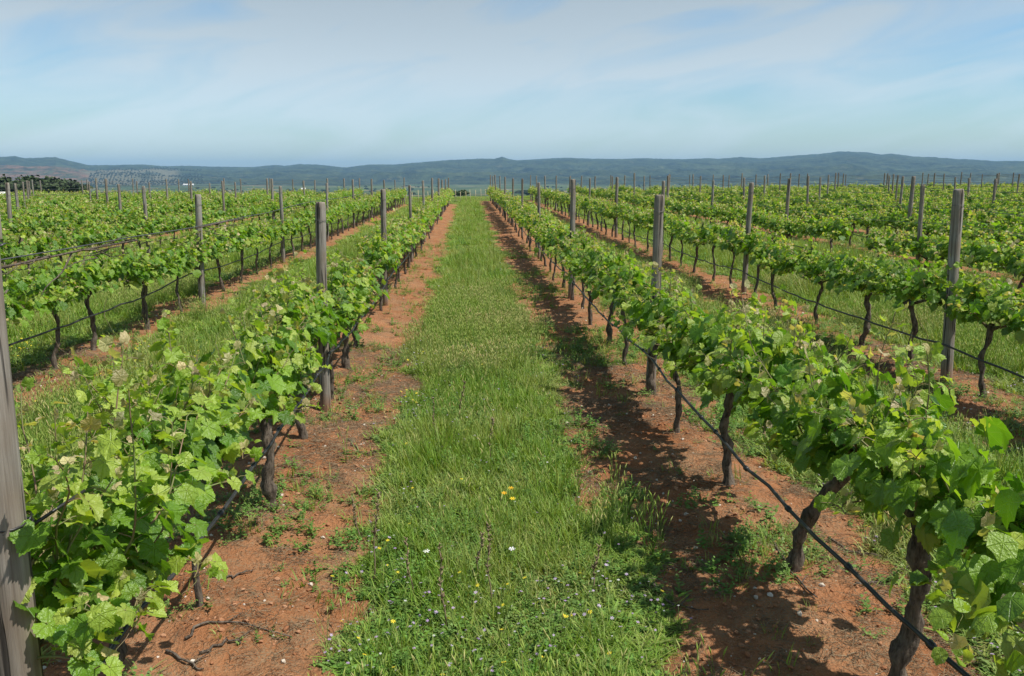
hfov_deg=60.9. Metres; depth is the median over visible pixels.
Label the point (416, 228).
grapevine
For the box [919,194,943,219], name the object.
grapevine
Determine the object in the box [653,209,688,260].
grapevine
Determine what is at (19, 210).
grapevine
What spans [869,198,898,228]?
grapevine
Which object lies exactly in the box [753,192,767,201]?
grapevine
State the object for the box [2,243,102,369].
grapevine
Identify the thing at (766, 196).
grapevine
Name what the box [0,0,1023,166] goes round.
sky
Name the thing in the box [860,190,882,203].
grapevine
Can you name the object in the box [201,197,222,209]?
grapevine
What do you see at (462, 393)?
dry stalk
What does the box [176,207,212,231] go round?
grapevine
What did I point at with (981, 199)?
grapevine
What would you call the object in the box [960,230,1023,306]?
grapevine
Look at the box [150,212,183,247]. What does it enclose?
grapevine
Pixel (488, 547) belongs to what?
dry stalk
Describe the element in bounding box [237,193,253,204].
grapevine
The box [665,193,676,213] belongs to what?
grapevine
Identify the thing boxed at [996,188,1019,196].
grapevine
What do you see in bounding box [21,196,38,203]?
grapevine
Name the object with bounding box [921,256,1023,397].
grapevine
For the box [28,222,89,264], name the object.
grapevine
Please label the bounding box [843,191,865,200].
grapevine
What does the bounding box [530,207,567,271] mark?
grapevine
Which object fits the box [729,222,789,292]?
grapevine
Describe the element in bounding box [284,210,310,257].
grapevine
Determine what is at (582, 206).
grapevine
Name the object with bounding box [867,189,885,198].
grapevine
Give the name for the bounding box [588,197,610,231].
grapevine
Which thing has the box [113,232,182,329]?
grapevine
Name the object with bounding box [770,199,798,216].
grapevine
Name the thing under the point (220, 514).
irrigation hose
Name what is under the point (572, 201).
vineyard post
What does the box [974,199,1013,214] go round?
grapevine
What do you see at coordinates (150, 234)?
trellis wire
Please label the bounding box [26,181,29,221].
vineyard post
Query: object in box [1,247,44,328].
grapevine
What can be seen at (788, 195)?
vineyard post
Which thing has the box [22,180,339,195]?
trellis wire
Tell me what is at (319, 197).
grapevine
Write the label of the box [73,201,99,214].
grapevine
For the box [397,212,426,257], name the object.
grapevine
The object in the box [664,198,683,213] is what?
grapevine
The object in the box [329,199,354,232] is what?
grapevine
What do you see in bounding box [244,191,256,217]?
grapevine
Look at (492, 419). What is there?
dry stalk
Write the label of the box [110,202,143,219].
grapevine
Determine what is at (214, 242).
grapevine
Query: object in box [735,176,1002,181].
trellis wire
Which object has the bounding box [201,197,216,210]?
grapevine
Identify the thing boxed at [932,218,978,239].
grapevine
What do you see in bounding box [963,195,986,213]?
grapevine
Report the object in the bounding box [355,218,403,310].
grapevine
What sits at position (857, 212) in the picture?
grapevine
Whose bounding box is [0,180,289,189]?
trellis wire
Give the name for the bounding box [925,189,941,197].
grapevine
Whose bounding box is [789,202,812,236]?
grapevine
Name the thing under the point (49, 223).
grapevine
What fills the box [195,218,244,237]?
dead cane
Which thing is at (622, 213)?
grapevine
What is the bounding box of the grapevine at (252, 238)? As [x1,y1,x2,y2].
[215,215,264,283]
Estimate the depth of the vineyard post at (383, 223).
11.58 m
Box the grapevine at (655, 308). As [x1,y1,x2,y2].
[620,250,730,432]
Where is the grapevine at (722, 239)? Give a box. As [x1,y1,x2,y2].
[709,214,761,287]
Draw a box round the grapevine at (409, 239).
[372,220,414,288]
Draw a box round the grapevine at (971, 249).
[923,212,1007,268]
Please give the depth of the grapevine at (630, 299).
6.92 m
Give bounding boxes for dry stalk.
[351,498,359,534]
[371,488,380,579]
[403,536,413,593]
[432,397,435,434]
[437,542,446,630]
[458,380,465,412]
[475,532,484,580]
[485,521,491,602]
[488,417,493,455]
[591,543,601,587]
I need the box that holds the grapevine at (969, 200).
[964,192,976,215]
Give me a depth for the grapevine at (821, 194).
35.73 m
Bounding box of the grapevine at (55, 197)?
[44,194,65,200]
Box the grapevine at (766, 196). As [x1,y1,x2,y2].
[756,193,780,200]
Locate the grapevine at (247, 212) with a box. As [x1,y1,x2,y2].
[237,200,256,223]
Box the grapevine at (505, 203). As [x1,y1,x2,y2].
[501,195,517,223]
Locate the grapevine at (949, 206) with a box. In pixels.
[940,197,951,209]
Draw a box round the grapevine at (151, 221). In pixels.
[118,211,165,262]
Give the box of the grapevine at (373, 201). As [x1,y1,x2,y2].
[360,194,378,221]
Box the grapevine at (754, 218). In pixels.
[737,196,768,225]
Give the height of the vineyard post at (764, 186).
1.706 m
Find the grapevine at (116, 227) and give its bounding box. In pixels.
[96,214,144,256]
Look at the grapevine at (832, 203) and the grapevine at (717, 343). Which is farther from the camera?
the grapevine at (832, 203)
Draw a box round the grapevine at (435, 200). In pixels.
[426,193,441,206]
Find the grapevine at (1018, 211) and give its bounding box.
[1001,206,1023,218]
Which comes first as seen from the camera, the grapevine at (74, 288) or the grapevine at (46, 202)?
the grapevine at (74, 288)
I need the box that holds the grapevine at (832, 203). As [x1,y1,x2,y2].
[824,194,844,209]
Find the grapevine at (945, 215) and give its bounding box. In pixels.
[930,202,968,221]
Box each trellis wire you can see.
[0,180,175,184]
[0,180,217,185]
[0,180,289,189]
[1,182,420,259]
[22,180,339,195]
[50,180,259,186]
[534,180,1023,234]
[539,178,1022,215]
[580,177,1020,200]
[584,180,1023,212]
[615,177,1023,192]
[625,179,1012,200]
[657,179,981,192]
[675,177,1023,186]
[712,176,1012,183]
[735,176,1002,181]
[795,438,936,552]
[809,176,987,179]
[899,175,1023,176]
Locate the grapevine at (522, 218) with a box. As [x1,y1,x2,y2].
[512,206,537,246]
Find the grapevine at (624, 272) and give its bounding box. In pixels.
[585,242,665,364]
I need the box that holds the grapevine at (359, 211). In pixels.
[355,199,366,226]
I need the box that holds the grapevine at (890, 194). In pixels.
[882,191,898,199]
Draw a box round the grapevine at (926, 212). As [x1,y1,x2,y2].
[913,199,947,218]
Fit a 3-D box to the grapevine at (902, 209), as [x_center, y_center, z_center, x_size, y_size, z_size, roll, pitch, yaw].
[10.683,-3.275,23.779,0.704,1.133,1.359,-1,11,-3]
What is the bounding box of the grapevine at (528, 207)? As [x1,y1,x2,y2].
[513,201,537,242]
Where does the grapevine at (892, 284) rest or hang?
on the ground at (567, 314)
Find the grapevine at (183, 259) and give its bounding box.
[148,235,212,313]
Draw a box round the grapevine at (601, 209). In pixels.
[594,201,613,234]
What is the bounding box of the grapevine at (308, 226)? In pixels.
[297,206,314,248]
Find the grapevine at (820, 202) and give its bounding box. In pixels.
[809,193,830,208]
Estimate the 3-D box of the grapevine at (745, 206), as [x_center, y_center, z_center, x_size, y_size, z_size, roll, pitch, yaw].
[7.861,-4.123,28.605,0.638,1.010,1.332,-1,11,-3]
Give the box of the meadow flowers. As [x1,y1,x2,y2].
[11,249,1023,675]
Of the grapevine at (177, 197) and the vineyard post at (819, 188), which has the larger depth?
the grapevine at (177, 197)
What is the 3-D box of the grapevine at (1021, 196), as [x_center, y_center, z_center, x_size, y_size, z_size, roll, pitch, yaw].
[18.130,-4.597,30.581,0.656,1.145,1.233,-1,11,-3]
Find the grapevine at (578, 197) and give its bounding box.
[576,194,586,221]
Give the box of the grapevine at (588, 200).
[583,195,600,226]
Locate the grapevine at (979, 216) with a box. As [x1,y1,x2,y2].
[963,204,998,240]
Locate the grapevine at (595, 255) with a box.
[575,236,645,343]
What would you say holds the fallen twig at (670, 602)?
on the ground at (567, 314)
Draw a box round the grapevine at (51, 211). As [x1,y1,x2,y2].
[38,203,68,236]
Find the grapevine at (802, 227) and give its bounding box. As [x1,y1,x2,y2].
[786,210,829,249]
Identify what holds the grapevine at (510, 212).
on the ground at (567, 314)
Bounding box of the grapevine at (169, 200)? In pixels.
[153,196,173,205]
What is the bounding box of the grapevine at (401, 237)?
[350,225,407,261]
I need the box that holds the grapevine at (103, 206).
[90,198,115,213]
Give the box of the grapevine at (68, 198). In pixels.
[57,195,78,201]
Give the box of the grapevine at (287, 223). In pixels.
[263,209,297,262]
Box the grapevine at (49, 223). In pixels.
[21,201,65,237]
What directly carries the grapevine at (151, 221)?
on the ground at (567, 314)
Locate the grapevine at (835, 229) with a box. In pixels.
[805,209,858,251]
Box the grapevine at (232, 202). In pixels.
[224,194,239,207]
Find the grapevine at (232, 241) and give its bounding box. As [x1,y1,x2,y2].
[192,218,255,291]
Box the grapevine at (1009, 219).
[982,206,1023,248]
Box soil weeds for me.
[6,239,1023,675]
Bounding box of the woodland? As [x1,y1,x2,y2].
[91,183,876,199]
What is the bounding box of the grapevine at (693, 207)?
[679,195,703,220]
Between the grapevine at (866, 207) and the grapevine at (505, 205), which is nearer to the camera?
the grapevine at (866, 207)
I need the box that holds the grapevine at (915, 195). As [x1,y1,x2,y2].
[904,191,929,200]
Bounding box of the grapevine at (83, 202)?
[77,198,95,205]
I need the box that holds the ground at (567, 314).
[5,184,1023,675]
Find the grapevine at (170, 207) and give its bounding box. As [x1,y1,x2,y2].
[155,201,183,233]
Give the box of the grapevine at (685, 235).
[677,220,709,272]
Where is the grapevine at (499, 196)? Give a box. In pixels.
[494,190,509,215]
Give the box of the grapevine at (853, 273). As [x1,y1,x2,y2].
[813,237,911,345]
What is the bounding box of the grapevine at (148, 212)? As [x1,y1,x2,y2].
[128,203,150,216]
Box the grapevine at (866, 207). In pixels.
[854,197,885,230]
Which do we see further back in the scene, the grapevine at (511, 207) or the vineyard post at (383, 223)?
the grapevine at (511, 207)
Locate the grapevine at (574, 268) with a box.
[561,234,614,324]
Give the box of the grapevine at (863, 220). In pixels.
[854,208,886,238]
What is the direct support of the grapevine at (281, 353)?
on the ground at (567, 314)
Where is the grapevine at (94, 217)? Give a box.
[70,200,109,246]
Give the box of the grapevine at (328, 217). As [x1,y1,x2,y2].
[309,201,335,223]
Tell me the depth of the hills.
3991.54 m
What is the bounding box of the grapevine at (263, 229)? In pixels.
[236,219,272,273]
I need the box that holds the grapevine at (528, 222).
[518,207,554,255]
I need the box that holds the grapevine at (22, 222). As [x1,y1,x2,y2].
[0,199,45,261]
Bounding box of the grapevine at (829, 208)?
[811,199,850,241]
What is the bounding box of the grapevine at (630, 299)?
[607,268,696,394]
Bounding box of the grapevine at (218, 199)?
[211,194,229,207]
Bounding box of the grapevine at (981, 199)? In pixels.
[967,192,997,205]
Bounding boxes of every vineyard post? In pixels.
[0,217,8,294]
[0,243,85,675]
[5,183,16,263]
[14,183,22,241]
[22,182,25,207]
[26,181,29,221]
[95,178,98,199]
[104,179,108,204]
[117,184,123,229]
[142,186,149,252]
[165,179,167,217]
[190,181,192,213]
[194,194,206,309]
[221,181,225,223]
[266,178,267,194]
[271,179,274,222]
[279,186,284,262]
[302,181,305,209]
[315,202,330,411]
[326,183,328,241]
[352,179,354,227]
[371,179,372,217]
[380,189,387,305]
[408,185,412,261]
[422,181,425,241]
[431,178,433,229]
[438,178,439,219]
[504,177,505,217]
[511,178,513,226]
[521,179,522,237]
[537,182,540,258]
[544,176,545,205]
[555,176,556,211]
[568,177,570,216]
[568,179,575,298]
[587,178,590,225]
[614,177,618,237]
[633,173,634,207]
[645,195,663,392]
[661,181,664,257]
[666,176,668,213]
[710,180,713,222]
[741,182,753,294]
[742,178,744,203]
[763,175,765,214]
[785,178,790,235]
[804,176,808,237]
[818,177,820,199]
[826,175,828,210]
[891,174,894,195]
[894,175,898,202]
[897,176,903,233]
[906,176,915,255]
[915,185,924,267]
[940,189,963,383]
[966,178,969,215]
[991,179,996,210]
[1016,174,1019,191]
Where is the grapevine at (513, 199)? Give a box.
[505,193,520,226]
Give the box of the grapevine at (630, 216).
[623,205,647,246]
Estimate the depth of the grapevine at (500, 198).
32.80 m
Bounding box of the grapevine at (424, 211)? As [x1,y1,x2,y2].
[405,203,435,247]
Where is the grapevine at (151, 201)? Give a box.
[142,198,161,207]
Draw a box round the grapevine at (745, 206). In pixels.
[738,197,758,211]
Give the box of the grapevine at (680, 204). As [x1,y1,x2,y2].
[672,196,694,221]
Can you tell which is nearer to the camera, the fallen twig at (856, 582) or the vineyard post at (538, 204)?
the fallen twig at (856, 582)
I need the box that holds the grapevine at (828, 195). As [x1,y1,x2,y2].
[822,191,841,200]
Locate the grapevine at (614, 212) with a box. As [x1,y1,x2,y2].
[608,198,634,239]
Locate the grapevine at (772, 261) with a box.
[750,235,804,309]
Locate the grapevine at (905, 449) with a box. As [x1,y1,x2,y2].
[786,300,1023,675]
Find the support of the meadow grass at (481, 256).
on the ground at (567, 314)
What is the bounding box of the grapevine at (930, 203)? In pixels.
[924,195,946,211]
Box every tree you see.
[0,174,18,191]
[14,175,33,190]
[15,175,59,192]
[48,177,71,192]
[57,178,78,193]
[67,179,92,192]
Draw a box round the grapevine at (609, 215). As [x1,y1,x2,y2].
[598,203,619,236]
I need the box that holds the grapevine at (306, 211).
[285,204,314,250]
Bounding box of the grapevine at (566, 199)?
[563,195,569,204]
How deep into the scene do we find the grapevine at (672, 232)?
16.60 m
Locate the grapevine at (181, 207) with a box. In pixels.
[168,199,191,212]
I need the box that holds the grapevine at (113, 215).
[88,204,126,246]
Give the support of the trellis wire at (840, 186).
attached to the vineyard post
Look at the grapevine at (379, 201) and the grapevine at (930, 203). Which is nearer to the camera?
the grapevine at (930, 203)
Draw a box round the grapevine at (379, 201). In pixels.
[370,192,380,217]
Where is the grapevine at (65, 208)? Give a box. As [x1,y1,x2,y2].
[56,199,84,231]
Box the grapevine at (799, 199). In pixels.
[789,192,813,221]
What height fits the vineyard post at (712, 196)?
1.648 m
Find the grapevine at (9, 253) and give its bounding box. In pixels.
[0,228,29,261]
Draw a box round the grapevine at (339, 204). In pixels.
[325,198,349,235]
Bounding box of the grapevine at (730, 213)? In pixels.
[723,201,757,227]
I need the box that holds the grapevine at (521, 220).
[517,207,545,251]
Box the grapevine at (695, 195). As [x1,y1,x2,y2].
[690,190,705,201]
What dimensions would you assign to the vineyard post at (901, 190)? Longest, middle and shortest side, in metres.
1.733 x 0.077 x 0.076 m
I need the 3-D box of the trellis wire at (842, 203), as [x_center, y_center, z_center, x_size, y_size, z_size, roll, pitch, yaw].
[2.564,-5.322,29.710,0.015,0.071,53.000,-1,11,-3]
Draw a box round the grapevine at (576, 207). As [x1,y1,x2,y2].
[568,193,582,219]
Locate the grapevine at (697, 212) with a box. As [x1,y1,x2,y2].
[693,200,717,219]
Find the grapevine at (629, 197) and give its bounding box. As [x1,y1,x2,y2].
[625,190,639,205]
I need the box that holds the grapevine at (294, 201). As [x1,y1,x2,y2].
[285,194,300,210]
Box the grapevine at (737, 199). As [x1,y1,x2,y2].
[727,190,747,224]
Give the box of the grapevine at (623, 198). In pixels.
[618,191,632,201]
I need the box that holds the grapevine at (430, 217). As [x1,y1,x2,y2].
[413,202,435,243]
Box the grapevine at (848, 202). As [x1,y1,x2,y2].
[839,193,864,227]
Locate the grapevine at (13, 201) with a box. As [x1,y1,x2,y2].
[2,193,26,206]
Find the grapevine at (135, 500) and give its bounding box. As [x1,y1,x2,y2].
[7,297,255,675]
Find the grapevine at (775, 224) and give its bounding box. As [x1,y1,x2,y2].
[764,203,803,244]
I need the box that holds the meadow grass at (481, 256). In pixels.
[3,194,1023,675]
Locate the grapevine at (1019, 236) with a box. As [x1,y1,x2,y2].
[988,219,1023,277]
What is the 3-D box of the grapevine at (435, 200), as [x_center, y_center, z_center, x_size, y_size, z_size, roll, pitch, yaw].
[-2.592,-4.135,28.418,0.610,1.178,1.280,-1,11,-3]
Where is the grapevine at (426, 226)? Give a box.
[407,209,432,256]
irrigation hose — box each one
[2,203,334,272]
[9,199,399,345]
[97,206,443,675]
[493,200,970,675]
[531,196,1023,378]
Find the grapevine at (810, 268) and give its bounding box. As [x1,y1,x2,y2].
[778,235,857,324]
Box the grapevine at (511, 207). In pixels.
[505,199,520,229]
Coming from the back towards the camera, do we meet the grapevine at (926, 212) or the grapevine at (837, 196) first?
the grapevine at (837, 196)
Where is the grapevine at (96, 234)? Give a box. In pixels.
[65,206,123,251]
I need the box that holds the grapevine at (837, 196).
[832,189,852,201]
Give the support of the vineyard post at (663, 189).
on the ground at (567, 314)
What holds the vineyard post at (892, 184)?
on the ground at (567, 314)
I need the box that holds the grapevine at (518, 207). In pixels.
[512,202,530,239]
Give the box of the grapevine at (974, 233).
[961,214,1022,271]
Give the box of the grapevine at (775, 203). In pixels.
[757,198,785,212]
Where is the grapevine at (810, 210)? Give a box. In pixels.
[801,202,826,239]
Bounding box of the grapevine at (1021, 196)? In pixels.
[1014,190,1023,201]
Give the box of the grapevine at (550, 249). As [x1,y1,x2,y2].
[542,225,579,287]
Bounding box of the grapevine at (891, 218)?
[875,205,917,254]
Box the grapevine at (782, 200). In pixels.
[774,191,794,204]
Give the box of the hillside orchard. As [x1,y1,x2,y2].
[87,167,203,185]
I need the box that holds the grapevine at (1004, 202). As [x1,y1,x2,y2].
[987,197,1014,205]
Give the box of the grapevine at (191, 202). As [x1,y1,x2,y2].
[181,198,205,212]
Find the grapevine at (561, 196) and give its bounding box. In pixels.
[557,192,566,215]
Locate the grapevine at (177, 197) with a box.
[158,193,183,205]
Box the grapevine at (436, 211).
[421,201,442,238]
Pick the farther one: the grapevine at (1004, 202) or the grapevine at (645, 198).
the grapevine at (645, 198)
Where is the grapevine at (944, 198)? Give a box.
[936,193,951,204]
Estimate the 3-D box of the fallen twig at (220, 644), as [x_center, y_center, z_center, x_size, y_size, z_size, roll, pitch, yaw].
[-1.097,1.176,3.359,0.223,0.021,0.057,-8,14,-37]
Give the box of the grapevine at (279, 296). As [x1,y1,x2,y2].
[243,249,349,439]
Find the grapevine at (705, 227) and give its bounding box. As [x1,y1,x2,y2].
[689,210,737,280]
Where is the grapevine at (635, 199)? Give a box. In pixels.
[629,191,646,202]
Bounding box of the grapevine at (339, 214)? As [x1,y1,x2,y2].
[328,206,343,238]
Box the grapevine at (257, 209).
[240,198,264,222]
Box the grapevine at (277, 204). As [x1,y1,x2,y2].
[268,199,285,218]
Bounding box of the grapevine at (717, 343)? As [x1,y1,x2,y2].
[651,269,806,485]
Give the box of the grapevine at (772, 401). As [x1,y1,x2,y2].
[700,279,954,572]
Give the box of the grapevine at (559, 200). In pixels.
[555,191,567,214]
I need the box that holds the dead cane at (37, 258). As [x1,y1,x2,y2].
[1,236,146,296]
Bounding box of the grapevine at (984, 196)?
[979,191,1006,200]
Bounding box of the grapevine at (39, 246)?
[2,217,59,273]
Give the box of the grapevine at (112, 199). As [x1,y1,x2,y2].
[99,193,117,203]
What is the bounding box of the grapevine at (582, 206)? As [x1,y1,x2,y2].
[578,195,593,224]
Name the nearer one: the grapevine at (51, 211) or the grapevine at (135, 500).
the grapevine at (135, 500)
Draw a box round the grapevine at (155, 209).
[141,197,172,236]
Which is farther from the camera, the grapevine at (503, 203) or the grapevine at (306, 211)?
the grapevine at (503, 203)
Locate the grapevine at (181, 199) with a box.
[173,196,188,202]
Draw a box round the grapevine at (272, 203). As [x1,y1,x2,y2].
[259,195,278,220]
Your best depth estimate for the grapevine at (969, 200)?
29.60 m
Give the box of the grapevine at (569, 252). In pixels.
[555,225,604,308]
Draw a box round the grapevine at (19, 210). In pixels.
[2,204,35,241]
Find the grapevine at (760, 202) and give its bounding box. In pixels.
[753,197,779,228]
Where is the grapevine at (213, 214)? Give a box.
[190,204,225,232]
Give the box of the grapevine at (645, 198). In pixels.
[639,194,654,208]
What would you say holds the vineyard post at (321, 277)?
on the ground at (567, 314)
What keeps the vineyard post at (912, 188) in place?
on the ground at (567, 314)
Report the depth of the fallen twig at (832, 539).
4.21 m
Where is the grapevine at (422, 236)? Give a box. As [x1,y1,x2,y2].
[391,217,428,267]
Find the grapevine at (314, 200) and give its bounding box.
[308,193,320,209]
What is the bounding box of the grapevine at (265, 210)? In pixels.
[253,201,272,219]
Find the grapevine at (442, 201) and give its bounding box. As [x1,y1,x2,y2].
[434,191,445,223]
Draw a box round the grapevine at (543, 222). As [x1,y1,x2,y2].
[527,212,560,265]
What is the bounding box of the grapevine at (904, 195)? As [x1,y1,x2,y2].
[893,190,909,200]
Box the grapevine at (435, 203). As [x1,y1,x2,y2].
[425,197,440,232]
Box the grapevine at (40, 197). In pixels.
[33,193,54,201]
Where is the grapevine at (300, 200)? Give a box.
[292,189,311,207]
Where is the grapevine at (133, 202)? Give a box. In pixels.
[118,194,139,207]
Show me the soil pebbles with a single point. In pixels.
(756, 595)
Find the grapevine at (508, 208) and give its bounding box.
[505,198,525,232]
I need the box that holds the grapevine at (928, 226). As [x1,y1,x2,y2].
[901,211,945,259]
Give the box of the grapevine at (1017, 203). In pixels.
[1005,195,1023,208]
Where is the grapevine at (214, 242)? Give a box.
[167,227,230,278]
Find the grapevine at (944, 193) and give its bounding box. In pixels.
[933,190,951,199]
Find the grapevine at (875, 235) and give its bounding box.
[859,224,906,256]
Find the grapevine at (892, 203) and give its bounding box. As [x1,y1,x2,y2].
[887,195,908,206]
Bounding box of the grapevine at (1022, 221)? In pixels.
[1015,213,1023,229]
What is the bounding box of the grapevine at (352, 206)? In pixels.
[340,195,358,230]
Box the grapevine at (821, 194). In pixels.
[810,191,828,200]
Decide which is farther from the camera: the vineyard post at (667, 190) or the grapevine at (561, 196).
the grapevine at (561, 196)
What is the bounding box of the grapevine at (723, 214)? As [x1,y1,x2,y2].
[715,203,740,226]
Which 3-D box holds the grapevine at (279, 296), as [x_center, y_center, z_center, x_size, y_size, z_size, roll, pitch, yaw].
[-1.438,0.085,5.812,0.630,1.287,1.358,-1,11,-3]
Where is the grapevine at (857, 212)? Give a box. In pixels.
[830,204,872,246]
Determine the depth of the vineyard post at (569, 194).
34.80 m
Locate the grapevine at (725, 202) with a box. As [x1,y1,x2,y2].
[720,194,737,207]
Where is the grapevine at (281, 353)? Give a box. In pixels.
[195,292,331,506]
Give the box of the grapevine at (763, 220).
[754,200,784,239]
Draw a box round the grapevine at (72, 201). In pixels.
[59,198,83,204]
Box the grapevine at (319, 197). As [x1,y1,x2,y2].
[309,193,323,202]
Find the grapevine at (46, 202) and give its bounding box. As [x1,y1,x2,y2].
[26,197,55,208]
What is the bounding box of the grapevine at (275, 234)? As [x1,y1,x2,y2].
[252,217,286,268]
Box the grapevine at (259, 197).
[247,190,263,216]
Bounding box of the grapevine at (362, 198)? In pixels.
[355,194,371,222]
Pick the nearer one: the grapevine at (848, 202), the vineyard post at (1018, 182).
the grapevine at (848, 202)
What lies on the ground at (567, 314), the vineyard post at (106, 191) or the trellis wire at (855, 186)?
the vineyard post at (106, 191)
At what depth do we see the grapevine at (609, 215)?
24.10 m
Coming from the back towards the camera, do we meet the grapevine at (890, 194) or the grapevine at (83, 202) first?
the grapevine at (890, 194)
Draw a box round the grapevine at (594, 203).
[586,199,601,228]
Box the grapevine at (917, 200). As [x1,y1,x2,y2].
[902,196,927,216]
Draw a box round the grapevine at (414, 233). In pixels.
[378,208,419,281]
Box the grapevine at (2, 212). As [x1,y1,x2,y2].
[0,208,7,221]
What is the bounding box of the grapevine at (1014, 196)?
[995,191,1019,202]
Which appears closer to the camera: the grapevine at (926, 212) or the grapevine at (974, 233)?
the grapevine at (974, 233)
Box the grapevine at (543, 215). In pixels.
[524,206,551,260]
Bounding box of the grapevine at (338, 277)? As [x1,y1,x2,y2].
[310,249,385,368]
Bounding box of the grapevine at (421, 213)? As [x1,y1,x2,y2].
[412,205,435,250]
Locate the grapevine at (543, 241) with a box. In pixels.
[534,223,569,280]
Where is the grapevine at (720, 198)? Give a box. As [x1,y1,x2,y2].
[713,193,735,204]
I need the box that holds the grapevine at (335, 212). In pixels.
[326,205,337,222]
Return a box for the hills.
[0,151,1023,186]
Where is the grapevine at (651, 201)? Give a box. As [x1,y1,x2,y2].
[644,194,656,205]
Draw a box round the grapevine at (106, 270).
[48,239,133,350]
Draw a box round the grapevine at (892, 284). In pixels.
[860,237,981,364]
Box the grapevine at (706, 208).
[697,199,724,225]
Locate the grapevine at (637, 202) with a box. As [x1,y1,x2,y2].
[632,194,646,212]
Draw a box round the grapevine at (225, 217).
[202,205,235,229]
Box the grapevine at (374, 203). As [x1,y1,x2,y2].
[366,195,379,219]
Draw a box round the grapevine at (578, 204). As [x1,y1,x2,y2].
[576,197,584,223]
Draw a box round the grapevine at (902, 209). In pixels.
[887,199,915,235]
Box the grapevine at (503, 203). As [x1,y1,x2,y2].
[499,194,515,221]
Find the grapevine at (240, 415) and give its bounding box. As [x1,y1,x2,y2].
[55,308,269,606]
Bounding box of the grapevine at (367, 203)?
[355,198,372,224]
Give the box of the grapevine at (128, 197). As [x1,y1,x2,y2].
[121,193,139,202]
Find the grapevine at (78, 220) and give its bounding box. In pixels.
[51,204,90,230]
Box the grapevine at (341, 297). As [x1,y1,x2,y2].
[290,262,371,398]
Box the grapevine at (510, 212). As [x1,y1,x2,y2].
[507,202,526,236]
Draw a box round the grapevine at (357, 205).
[348,194,364,227]
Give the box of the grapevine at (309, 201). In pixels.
[299,194,313,207]
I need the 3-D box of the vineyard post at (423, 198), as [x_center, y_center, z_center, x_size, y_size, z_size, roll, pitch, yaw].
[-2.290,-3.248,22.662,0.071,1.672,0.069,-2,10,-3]
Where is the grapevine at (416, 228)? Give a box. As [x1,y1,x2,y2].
[396,213,421,273]
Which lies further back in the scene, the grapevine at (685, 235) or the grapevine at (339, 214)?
the grapevine at (339, 214)
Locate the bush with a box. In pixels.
[457,190,469,195]
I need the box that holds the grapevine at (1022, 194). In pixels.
[1005,190,1023,198]
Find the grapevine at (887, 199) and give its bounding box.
[872,194,893,205]
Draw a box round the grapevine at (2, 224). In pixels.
[0,214,11,237]
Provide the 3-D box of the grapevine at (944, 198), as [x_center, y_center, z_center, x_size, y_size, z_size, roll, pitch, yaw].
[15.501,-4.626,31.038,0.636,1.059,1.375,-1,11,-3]
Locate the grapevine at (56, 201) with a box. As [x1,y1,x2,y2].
[43,196,70,209]
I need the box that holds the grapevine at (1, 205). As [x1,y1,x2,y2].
[0,202,24,211]
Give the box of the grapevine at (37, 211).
[16,199,50,236]
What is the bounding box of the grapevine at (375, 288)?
[327,247,389,347]
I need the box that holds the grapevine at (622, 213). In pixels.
[617,202,641,242]
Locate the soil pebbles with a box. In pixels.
[12,269,1023,675]
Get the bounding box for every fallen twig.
[165,649,210,669]
[184,611,291,639]
[199,629,252,654]
[212,569,253,577]
[348,438,377,454]
[652,582,708,609]
[765,532,817,597]
[827,536,880,555]
[855,565,908,584]
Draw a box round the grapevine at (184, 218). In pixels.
[158,210,195,240]
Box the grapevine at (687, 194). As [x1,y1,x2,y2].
[684,189,697,214]
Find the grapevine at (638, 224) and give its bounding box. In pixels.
[633,201,651,248]
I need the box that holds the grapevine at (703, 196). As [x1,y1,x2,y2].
[697,190,710,217]
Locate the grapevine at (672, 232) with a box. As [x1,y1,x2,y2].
[663,214,708,264]
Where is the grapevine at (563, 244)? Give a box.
[551,223,595,299]
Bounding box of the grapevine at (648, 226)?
[641,206,676,230]
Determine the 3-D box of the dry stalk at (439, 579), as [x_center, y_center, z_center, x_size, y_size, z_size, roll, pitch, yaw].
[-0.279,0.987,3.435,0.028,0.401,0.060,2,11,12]
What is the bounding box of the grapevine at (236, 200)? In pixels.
[229,195,244,220]
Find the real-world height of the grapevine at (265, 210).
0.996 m
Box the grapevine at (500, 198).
[497,194,510,220]
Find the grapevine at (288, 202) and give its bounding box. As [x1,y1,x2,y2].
[277,196,294,210]
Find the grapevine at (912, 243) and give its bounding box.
[892,226,963,267]
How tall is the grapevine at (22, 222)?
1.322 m
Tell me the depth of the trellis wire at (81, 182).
36.79 m
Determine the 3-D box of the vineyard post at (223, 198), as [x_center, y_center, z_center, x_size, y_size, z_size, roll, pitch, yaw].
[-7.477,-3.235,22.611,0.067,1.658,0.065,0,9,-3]
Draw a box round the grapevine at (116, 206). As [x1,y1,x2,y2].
[103,200,123,223]
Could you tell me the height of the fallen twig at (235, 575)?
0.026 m
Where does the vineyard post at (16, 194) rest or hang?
on the ground at (567, 314)
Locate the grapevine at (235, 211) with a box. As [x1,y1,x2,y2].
[220,201,245,227]
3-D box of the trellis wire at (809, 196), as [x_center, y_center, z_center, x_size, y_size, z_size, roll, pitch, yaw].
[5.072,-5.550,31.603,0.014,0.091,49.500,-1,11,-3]
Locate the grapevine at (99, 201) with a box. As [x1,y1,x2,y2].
[89,196,105,203]
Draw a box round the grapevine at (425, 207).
[414,201,433,212]
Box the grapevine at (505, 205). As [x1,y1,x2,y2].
[501,195,520,224]
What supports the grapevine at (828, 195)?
on the ground at (567, 314)
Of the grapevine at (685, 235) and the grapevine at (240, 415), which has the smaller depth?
the grapevine at (240, 415)
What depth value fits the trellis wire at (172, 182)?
34.01 m

